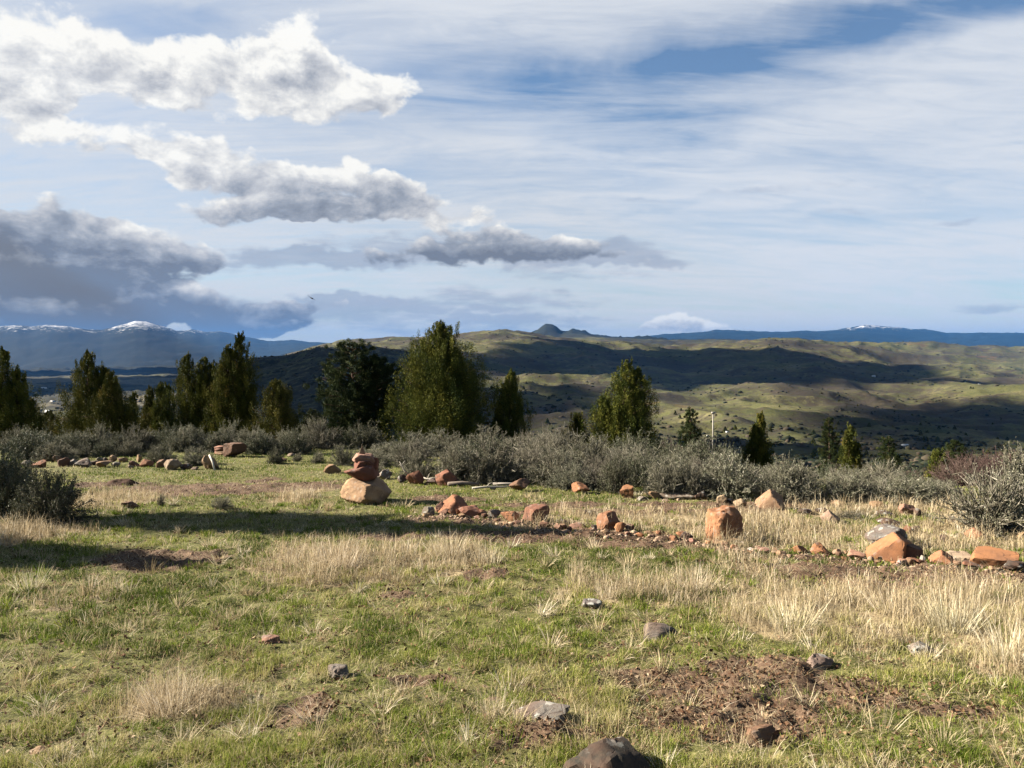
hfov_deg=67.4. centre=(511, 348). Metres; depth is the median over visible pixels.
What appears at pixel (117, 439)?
shrub
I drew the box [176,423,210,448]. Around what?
shrub
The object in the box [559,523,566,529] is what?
stone
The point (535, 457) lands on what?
shrub
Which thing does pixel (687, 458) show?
shrub
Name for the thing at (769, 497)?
boulder
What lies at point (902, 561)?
stone
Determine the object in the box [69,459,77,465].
stone
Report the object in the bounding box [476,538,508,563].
grass tuft
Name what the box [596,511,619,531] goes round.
boulder
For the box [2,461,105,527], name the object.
bush
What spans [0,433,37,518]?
bush
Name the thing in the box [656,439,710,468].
shrub
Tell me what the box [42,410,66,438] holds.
juniper tree
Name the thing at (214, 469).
stick
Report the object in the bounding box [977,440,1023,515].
bush
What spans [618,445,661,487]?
shrub
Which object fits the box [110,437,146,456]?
shrub
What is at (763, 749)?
grass tuft
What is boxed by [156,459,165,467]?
stone
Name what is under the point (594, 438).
shrub
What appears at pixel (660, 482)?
shrub
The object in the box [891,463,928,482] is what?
bare shrub
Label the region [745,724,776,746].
stone
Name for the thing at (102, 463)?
stone
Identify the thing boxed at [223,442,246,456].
boulder
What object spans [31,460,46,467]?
stone
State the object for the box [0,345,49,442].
juniper tree
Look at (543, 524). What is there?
stone
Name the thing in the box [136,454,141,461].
stone
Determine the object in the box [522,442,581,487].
shrub
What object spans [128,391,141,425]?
juniper tree
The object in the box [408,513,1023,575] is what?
gravel
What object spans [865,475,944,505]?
shrub
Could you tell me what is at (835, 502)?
stone
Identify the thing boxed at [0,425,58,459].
shrub
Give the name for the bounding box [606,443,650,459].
shrub
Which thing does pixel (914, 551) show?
boulder
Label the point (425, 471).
shrub
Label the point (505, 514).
stone
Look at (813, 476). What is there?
shrub
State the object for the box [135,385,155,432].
juniper tree
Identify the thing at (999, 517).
bush
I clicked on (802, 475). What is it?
shrub
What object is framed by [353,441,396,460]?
shrub
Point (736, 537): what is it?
stone
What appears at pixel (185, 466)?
stone
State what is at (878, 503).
stone
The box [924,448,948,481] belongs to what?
juniper tree
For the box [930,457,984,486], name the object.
bare shrub
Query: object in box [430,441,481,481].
shrub
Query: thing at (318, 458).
shrub
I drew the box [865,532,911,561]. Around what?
boulder
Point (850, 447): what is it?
juniper tree
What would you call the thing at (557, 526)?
stone
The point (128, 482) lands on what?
earth mound
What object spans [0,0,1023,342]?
sky
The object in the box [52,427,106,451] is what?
shrub
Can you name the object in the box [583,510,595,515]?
stone
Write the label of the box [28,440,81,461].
shrub
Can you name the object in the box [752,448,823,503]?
shrub
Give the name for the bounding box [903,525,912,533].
stone
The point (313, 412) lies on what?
pine tree
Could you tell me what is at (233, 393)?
juniper tree
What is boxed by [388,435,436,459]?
shrub
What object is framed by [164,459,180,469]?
stone
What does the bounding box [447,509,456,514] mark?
stone
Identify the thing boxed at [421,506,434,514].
stone
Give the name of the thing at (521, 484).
stone
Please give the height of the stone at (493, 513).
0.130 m
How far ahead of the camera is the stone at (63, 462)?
17.47 m
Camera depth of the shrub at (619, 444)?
17.27 m
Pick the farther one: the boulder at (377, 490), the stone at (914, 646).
the boulder at (377, 490)
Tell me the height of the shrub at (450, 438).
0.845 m
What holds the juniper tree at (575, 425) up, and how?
on the hills
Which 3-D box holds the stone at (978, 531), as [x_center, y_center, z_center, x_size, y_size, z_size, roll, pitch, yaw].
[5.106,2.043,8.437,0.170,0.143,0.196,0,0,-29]
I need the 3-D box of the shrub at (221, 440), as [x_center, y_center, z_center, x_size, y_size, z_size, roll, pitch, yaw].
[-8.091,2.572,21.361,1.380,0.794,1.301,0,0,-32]
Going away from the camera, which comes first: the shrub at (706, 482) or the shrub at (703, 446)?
the shrub at (706, 482)
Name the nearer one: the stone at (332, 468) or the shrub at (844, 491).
the shrub at (844, 491)
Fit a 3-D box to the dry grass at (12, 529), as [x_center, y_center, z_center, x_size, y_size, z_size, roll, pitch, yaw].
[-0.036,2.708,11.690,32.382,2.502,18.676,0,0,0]
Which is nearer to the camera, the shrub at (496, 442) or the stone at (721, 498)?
the stone at (721, 498)
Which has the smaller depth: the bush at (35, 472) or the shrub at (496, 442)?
the bush at (35, 472)
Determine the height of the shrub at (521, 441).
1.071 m
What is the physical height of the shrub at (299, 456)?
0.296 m
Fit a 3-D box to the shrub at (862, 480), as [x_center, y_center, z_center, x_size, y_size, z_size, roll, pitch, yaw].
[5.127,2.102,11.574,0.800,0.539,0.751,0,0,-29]
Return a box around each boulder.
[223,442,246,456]
[340,477,391,504]
[438,494,467,514]
[522,503,549,522]
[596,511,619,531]
[705,505,742,540]
[755,489,784,510]
[864,524,907,542]
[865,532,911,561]
[906,544,922,557]
[970,546,1019,568]
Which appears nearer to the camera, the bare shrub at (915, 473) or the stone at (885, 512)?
the stone at (885, 512)
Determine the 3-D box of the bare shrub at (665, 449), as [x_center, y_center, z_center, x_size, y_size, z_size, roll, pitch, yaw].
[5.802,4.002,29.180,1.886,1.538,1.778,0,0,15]
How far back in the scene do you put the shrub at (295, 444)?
20.29 m
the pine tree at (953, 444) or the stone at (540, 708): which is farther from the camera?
the pine tree at (953, 444)
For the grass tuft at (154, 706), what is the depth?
3.88 m
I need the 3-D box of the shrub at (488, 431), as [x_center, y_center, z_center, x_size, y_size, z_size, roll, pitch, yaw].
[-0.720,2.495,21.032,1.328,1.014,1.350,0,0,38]
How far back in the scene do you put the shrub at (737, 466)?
12.55 m
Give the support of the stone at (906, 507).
on the ground at (596, 650)
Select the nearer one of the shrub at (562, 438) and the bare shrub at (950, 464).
the shrub at (562, 438)
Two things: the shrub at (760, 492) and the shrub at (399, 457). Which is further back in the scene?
the shrub at (399, 457)
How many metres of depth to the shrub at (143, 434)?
21.54 m
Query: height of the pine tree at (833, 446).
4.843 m
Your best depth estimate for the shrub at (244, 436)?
20.66 m
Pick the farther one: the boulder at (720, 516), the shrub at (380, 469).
the shrub at (380, 469)
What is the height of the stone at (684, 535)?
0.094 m
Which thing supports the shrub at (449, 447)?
on the ground at (596, 650)
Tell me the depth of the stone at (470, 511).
9.92 m
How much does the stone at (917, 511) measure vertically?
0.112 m
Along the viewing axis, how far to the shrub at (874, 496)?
11.21 m
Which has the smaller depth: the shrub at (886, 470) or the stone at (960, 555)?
the stone at (960, 555)
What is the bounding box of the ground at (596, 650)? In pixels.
[0,446,1023,767]
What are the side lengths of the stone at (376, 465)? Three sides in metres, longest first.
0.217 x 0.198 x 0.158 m
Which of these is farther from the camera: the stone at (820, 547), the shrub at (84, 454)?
the shrub at (84, 454)
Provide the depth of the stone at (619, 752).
3.20 m
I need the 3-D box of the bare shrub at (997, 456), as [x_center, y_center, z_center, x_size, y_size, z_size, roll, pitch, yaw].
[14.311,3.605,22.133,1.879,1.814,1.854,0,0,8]
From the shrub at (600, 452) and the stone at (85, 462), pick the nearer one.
the shrub at (600, 452)
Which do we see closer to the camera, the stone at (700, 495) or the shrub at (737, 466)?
the stone at (700, 495)
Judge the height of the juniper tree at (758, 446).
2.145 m
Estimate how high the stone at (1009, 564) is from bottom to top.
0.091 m
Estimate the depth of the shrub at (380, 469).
15.10 m
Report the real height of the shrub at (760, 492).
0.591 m
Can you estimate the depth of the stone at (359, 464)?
11.18 m
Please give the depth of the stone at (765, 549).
7.78 m
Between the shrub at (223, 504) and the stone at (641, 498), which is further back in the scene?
the stone at (641, 498)
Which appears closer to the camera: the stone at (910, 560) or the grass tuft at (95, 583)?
the grass tuft at (95, 583)
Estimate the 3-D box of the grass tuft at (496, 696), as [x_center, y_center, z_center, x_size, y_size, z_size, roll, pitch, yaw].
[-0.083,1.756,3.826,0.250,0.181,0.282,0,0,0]
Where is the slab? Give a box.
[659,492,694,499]
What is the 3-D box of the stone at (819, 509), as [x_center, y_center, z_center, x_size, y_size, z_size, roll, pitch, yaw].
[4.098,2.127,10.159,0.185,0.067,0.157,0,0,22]
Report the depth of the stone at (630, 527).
8.76 m
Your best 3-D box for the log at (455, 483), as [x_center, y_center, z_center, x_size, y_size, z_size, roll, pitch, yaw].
[-0.830,2.305,13.103,0.543,0.079,0.159,0,0,0]
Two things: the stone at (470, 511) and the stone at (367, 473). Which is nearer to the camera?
the stone at (470, 511)
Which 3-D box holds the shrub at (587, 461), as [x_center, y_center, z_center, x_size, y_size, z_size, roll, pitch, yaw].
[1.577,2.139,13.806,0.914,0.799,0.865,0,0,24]
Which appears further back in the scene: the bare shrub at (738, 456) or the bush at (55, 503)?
the bare shrub at (738, 456)
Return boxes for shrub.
[0,422,32,452]
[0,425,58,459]
[10,427,47,450]
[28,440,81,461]
[40,431,68,449]
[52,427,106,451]
[54,429,93,444]
[70,442,94,457]
[82,421,118,451]
[88,437,114,456]
[98,431,143,453]
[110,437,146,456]
[112,421,156,450]
[135,426,161,449]
[141,441,180,462]
[151,419,184,450]
[157,494,165,505]
[162,424,201,451]
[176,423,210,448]
[181,445,220,464]
[193,428,237,451]
[195,427,238,451]
[209,494,235,509]
[215,419,249,445]
[229,425,278,454]
[236,424,268,442]
[243,429,277,454]
[265,445,284,463]
[268,425,294,451]
[278,423,317,454]
[291,452,302,461]
[297,414,329,441]
[302,416,347,449]
[310,451,325,463]
[328,442,353,465]
[341,417,386,449]
[342,447,399,467]
[350,464,388,472]
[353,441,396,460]
[384,427,448,456]
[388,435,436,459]
[390,437,431,467]
[394,448,437,478]
[424,428,467,452]
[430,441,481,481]
[434,441,492,457]
[439,451,483,480]
[451,431,495,459]
[453,430,528,485]
[463,423,514,447]
[467,445,518,483]
[472,433,518,458]
[496,456,538,481]
[499,423,560,457]
[503,436,533,445]
[507,439,544,475]
[510,426,570,463]
[521,431,569,444]
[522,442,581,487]
[538,420,587,456]
[545,462,594,491]
[551,444,586,471]
[564,433,618,461]
[567,432,623,475]
[577,462,613,488]
[580,449,611,476]
[594,445,637,493]
[599,433,661,478]
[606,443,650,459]
[610,424,661,462]
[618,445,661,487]
[640,452,704,494]
[643,462,682,498]
[653,435,681,461]
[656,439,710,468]
[659,450,698,477]
[676,430,735,468]
[676,467,714,495]
[684,452,721,473]
[694,450,746,484]
[696,448,761,500]
[697,469,751,498]
[715,440,743,469]
[743,460,777,483]
[749,464,785,490]
[750,470,793,502]
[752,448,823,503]
[785,469,825,484]
[794,461,826,498]
[814,456,835,478]
[814,464,877,502]
[821,463,864,485]
[824,464,876,481]
[828,471,875,500]
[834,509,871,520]
[851,477,907,504]
[857,458,902,484]
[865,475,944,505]
[869,471,912,486]
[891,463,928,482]
[903,466,927,479]
[910,476,962,490]
[915,481,965,493]
[916,479,968,504]
[917,461,958,479]
[927,449,1001,486]
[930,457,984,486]
[968,448,1012,476]
[978,446,1023,467]
[980,448,1023,485]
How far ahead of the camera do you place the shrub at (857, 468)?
13.62 m
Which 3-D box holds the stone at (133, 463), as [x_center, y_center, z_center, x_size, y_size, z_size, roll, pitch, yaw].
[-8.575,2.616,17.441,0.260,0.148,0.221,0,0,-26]
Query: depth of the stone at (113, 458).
18.52 m
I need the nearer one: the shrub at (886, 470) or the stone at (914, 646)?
the stone at (914, 646)
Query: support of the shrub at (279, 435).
on the ground at (596, 650)
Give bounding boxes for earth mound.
[104,479,138,485]
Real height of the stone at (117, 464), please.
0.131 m
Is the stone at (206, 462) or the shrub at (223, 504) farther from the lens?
the stone at (206, 462)
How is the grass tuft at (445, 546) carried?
on the ground at (596, 650)
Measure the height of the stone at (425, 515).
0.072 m
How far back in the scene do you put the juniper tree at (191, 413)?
26.73 m
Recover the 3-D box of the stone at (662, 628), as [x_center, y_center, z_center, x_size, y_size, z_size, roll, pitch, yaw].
[0.997,1.921,5.133,0.239,0.145,0.239,0,0,11]
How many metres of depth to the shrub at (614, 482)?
12.30 m
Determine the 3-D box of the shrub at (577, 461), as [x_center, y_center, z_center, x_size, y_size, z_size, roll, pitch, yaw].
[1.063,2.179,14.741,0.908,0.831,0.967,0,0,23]
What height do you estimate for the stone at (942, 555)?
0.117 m
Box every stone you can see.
[29,745,47,754]
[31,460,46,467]
[52,455,62,461]
[57,457,69,466]
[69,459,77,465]
[74,458,91,466]
[96,460,112,466]
[108,455,116,461]
[111,462,120,466]
[118,457,127,461]
[121,501,138,506]
[128,461,139,466]
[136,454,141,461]
[140,459,153,466]
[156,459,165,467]
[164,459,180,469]
[179,463,192,468]
[202,455,218,468]
[214,446,222,453]
[261,634,279,643]
[323,464,340,473]
[328,663,348,679]
[344,465,379,480]
[352,453,374,462]
[354,461,373,468]
[359,446,364,453]
[373,457,378,469]
[378,469,392,479]
[397,475,406,482]
[406,471,423,484]
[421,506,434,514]
[422,513,431,517]
[425,478,436,484]
[435,469,456,486]
[435,501,443,511]
[439,508,448,514]
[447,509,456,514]
[459,505,479,516]
[487,509,500,517]
[501,511,520,520]
[509,478,529,489]
[513,700,570,723]
[538,522,548,527]
[554,523,561,529]
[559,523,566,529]
[563,736,648,767]
[569,522,585,529]
[571,482,589,492]
[581,598,601,608]
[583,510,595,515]
[602,529,610,533]
[614,522,625,531]
[620,484,633,497]
[625,524,634,530]
[637,496,645,500]
[643,622,677,641]
[648,491,659,498]
[669,535,677,540]
[680,531,692,538]
[695,490,706,499]
[716,494,726,502]
[727,536,740,543]
[733,498,746,506]
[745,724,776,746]
[758,547,769,552]
[776,550,786,555]
[791,545,807,552]
[797,508,812,513]
[807,653,833,669]
[809,542,828,554]
[814,507,828,511]
[820,510,839,523]
[830,500,843,505]
[831,549,840,554]
[847,549,865,558]
[869,501,886,509]
[874,510,892,517]
[876,517,904,526]
[896,558,906,565]
[898,504,914,513]
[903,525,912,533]
[906,558,914,564]
[907,641,940,655]
[913,508,922,515]
[928,550,953,564]
[940,534,948,542]
[946,550,970,561]
[953,561,962,565]
[962,560,979,568]
[964,527,985,539]
[988,566,996,570]
[1003,560,1023,569]
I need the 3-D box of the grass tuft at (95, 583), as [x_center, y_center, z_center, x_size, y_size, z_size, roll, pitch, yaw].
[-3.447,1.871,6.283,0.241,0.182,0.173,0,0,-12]
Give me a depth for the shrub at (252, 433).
21.13 m
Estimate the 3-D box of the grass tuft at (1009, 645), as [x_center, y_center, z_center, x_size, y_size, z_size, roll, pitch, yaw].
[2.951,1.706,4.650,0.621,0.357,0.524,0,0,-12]
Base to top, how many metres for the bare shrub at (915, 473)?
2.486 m
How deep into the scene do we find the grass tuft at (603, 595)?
6.05 m
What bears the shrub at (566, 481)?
on the ground at (596, 650)
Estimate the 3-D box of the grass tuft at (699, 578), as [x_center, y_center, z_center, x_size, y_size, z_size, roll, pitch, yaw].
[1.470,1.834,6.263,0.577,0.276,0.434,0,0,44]
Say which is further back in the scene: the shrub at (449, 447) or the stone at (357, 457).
the shrub at (449, 447)
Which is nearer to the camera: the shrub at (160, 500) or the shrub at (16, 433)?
the shrub at (160, 500)
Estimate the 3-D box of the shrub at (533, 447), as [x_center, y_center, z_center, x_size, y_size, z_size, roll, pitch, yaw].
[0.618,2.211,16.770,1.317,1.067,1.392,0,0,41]
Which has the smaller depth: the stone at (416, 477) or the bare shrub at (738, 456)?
the stone at (416, 477)
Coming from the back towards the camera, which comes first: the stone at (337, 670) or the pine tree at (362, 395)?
the pine tree at (362, 395)
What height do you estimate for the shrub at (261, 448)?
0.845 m
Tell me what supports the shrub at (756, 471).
on the ground at (596, 650)
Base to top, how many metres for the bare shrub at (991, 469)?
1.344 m
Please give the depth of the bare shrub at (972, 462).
18.90 m
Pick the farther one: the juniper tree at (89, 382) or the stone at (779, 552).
the juniper tree at (89, 382)
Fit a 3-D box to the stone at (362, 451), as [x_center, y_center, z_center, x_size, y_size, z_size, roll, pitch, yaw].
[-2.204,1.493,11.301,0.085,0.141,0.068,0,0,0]
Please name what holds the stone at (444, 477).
on the ground at (596, 650)
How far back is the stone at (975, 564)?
7.01 m
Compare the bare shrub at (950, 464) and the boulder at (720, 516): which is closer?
the boulder at (720, 516)
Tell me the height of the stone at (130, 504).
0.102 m
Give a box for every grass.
[0,451,1023,767]
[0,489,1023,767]
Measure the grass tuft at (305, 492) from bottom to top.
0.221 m
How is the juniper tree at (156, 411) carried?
on the hills
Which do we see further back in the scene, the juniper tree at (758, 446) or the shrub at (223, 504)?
the juniper tree at (758, 446)
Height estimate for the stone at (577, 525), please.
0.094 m
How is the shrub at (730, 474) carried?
on the ground at (596, 650)
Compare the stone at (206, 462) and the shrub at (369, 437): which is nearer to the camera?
the stone at (206, 462)
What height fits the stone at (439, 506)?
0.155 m
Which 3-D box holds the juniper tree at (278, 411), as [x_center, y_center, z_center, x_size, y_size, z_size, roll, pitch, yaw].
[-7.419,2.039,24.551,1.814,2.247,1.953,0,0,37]
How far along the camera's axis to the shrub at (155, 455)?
18.24 m
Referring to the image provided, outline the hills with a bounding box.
[0,321,1023,468]
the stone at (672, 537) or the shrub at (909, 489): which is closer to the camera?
the stone at (672, 537)
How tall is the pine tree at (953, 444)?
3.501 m
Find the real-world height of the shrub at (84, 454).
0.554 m
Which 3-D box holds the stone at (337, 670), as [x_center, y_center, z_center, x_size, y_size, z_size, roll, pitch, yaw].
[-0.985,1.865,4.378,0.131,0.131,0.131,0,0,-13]
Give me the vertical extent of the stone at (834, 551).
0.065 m
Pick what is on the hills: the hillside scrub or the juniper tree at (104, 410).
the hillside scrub
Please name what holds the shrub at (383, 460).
on the ground at (596, 650)
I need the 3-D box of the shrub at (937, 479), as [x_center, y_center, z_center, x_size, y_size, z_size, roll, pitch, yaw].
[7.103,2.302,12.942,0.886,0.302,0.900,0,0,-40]
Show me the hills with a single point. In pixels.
(139, 357)
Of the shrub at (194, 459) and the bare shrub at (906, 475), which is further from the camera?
the bare shrub at (906, 475)
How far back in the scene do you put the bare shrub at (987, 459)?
19.24 m
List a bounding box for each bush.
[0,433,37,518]
[0,447,48,493]
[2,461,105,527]
[926,451,1023,539]
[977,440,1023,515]
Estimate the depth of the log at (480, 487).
12.80 m
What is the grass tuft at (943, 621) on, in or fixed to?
on the ground at (596, 650)
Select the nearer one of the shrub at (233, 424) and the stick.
the stick
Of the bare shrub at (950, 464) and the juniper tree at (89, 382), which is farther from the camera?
the juniper tree at (89, 382)
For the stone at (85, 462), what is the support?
on the ground at (596, 650)
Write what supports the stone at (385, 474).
on the ground at (596, 650)
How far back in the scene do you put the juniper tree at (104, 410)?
25.35 m
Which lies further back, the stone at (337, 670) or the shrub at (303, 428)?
the shrub at (303, 428)
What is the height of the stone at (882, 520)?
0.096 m
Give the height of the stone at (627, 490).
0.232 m
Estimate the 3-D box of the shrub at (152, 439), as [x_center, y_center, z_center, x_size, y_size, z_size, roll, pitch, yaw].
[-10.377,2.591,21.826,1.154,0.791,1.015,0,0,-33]
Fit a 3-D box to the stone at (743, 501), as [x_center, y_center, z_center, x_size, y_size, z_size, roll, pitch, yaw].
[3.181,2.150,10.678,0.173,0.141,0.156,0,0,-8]
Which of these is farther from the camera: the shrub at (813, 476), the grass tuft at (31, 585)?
the shrub at (813, 476)
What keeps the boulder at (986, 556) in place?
on the ground at (596, 650)
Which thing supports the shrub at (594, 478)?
on the ground at (596, 650)
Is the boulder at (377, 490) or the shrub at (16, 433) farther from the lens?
the shrub at (16, 433)
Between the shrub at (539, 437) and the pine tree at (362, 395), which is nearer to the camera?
the shrub at (539, 437)
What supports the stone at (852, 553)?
on the ground at (596, 650)
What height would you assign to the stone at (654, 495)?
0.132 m
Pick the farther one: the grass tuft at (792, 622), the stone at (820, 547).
the stone at (820, 547)
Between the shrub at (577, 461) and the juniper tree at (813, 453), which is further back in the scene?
the juniper tree at (813, 453)
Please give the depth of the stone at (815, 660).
4.53 m
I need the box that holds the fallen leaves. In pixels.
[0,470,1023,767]
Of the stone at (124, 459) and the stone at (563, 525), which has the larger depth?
the stone at (124, 459)
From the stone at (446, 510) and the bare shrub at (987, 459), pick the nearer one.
the stone at (446, 510)
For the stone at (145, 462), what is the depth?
17.20 m
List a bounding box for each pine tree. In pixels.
[299,408,327,431]
[302,338,408,444]
[676,407,702,453]
[814,417,843,476]
[873,435,907,475]
[941,439,970,467]
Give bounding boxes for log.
[447,481,478,485]
[472,482,508,488]
[493,483,510,484]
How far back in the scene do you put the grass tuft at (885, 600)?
5.58 m
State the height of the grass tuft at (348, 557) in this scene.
0.374 m
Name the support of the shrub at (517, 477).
on the ground at (596, 650)
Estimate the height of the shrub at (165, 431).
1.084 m
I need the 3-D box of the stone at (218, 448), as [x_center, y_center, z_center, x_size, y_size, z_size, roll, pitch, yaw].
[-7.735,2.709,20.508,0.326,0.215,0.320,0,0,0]
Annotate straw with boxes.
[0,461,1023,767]
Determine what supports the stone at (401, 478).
on the ground at (596, 650)
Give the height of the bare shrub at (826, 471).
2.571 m
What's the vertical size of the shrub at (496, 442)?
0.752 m
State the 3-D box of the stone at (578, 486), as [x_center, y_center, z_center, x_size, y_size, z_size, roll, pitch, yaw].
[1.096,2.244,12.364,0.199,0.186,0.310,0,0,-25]
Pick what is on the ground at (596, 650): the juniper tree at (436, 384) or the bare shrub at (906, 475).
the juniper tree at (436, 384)
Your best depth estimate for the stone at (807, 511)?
10.06 m
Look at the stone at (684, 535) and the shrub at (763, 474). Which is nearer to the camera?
the stone at (684, 535)
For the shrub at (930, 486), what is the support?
on the ground at (596, 650)
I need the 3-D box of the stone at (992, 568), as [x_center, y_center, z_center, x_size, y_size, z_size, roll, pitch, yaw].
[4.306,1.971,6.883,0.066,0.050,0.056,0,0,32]
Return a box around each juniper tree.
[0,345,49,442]
[23,396,50,435]
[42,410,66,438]
[52,349,130,439]
[74,370,142,438]
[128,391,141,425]
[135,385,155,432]
[147,381,177,438]
[160,351,222,441]
[199,331,272,440]
[244,378,308,439]
[376,319,513,444]
[481,367,536,443]
[560,411,591,449]
[579,356,660,455]
[740,410,773,472]
[811,448,816,456]
[835,422,865,474]
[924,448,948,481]
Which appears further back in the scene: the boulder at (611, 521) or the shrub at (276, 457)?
the shrub at (276, 457)
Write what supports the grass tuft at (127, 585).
on the ground at (596, 650)
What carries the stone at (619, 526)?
on the ground at (596, 650)
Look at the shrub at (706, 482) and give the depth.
11.65 m
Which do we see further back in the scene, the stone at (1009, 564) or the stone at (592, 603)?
the stone at (1009, 564)
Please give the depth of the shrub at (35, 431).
21.13 m
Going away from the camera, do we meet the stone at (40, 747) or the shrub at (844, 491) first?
the stone at (40, 747)
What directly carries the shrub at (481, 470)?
on the ground at (596, 650)
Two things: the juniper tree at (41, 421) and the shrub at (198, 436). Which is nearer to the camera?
the shrub at (198, 436)
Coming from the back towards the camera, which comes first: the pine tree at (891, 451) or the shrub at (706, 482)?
the pine tree at (891, 451)
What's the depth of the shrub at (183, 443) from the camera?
21.22 m
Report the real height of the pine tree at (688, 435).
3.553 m
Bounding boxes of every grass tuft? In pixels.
[4,561,55,590]
[77,572,102,587]
[113,578,138,591]
[118,663,224,719]
[293,486,313,496]
[298,533,376,571]
[418,526,474,557]
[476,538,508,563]
[476,684,517,719]
[589,579,627,599]
[666,558,720,593]
[731,737,792,759]
[749,585,835,634]
[860,579,914,615]
[906,582,1003,634]
[951,608,1023,664]
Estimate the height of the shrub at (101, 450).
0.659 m
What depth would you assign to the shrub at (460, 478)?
13.87 m
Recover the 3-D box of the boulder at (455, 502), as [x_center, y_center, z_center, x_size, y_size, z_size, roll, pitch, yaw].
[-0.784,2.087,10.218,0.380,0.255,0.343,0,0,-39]
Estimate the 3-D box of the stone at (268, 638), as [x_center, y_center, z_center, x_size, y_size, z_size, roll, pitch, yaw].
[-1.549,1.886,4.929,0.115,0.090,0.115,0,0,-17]
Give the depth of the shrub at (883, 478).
12.40 m
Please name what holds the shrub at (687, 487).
on the ground at (596, 650)
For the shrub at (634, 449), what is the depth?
14.48 m
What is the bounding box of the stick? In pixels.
[208,454,215,470]
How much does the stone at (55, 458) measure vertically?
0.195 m
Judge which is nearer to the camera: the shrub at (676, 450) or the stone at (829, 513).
the stone at (829, 513)
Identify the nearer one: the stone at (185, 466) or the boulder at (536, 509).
the boulder at (536, 509)
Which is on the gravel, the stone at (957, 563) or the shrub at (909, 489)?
the stone at (957, 563)
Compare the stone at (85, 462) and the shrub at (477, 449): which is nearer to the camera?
the shrub at (477, 449)
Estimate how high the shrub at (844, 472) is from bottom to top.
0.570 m
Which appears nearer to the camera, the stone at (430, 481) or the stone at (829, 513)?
the stone at (829, 513)
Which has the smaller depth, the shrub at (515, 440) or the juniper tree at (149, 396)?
the shrub at (515, 440)
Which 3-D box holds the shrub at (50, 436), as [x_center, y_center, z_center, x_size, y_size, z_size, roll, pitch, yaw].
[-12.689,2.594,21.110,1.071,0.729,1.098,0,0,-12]
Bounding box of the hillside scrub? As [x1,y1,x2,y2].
[23,329,1023,480]
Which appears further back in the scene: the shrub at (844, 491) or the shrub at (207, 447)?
the shrub at (207, 447)
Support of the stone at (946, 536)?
on the ground at (596, 650)
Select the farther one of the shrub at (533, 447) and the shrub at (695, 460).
the shrub at (533, 447)
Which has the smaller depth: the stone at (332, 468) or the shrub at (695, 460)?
the shrub at (695, 460)
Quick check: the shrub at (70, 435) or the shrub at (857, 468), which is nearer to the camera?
the shrub at (857, 468)
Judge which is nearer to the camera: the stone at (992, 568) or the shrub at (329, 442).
the stone at (992, 568)
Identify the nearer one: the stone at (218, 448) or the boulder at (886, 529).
the boulder at (886, 529)
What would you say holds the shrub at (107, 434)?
on the ground at (596, 650)
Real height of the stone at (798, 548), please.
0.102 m
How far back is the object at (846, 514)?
9.79 m
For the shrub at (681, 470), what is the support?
on the ground at (596, 650)
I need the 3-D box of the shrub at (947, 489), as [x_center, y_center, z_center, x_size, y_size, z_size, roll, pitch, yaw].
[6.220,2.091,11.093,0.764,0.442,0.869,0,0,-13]
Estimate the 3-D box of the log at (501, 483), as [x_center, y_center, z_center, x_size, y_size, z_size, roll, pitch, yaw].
[-0.027,2.333,13.284,0.615,0.046,0.083,0,0,-11]
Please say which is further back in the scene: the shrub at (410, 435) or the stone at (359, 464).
the shrub at (410, 435)
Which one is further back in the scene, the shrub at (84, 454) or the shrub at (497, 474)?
the shrub at (84, 454)
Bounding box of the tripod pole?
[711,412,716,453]
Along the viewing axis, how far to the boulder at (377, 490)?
11.10 m
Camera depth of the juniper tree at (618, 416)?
24.25 m
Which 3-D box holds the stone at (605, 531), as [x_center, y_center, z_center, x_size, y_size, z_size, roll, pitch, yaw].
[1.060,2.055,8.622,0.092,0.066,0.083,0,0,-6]
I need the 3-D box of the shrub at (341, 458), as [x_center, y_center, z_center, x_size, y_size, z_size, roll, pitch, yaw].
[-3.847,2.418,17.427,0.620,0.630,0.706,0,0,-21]
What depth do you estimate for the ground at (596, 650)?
5.00 m

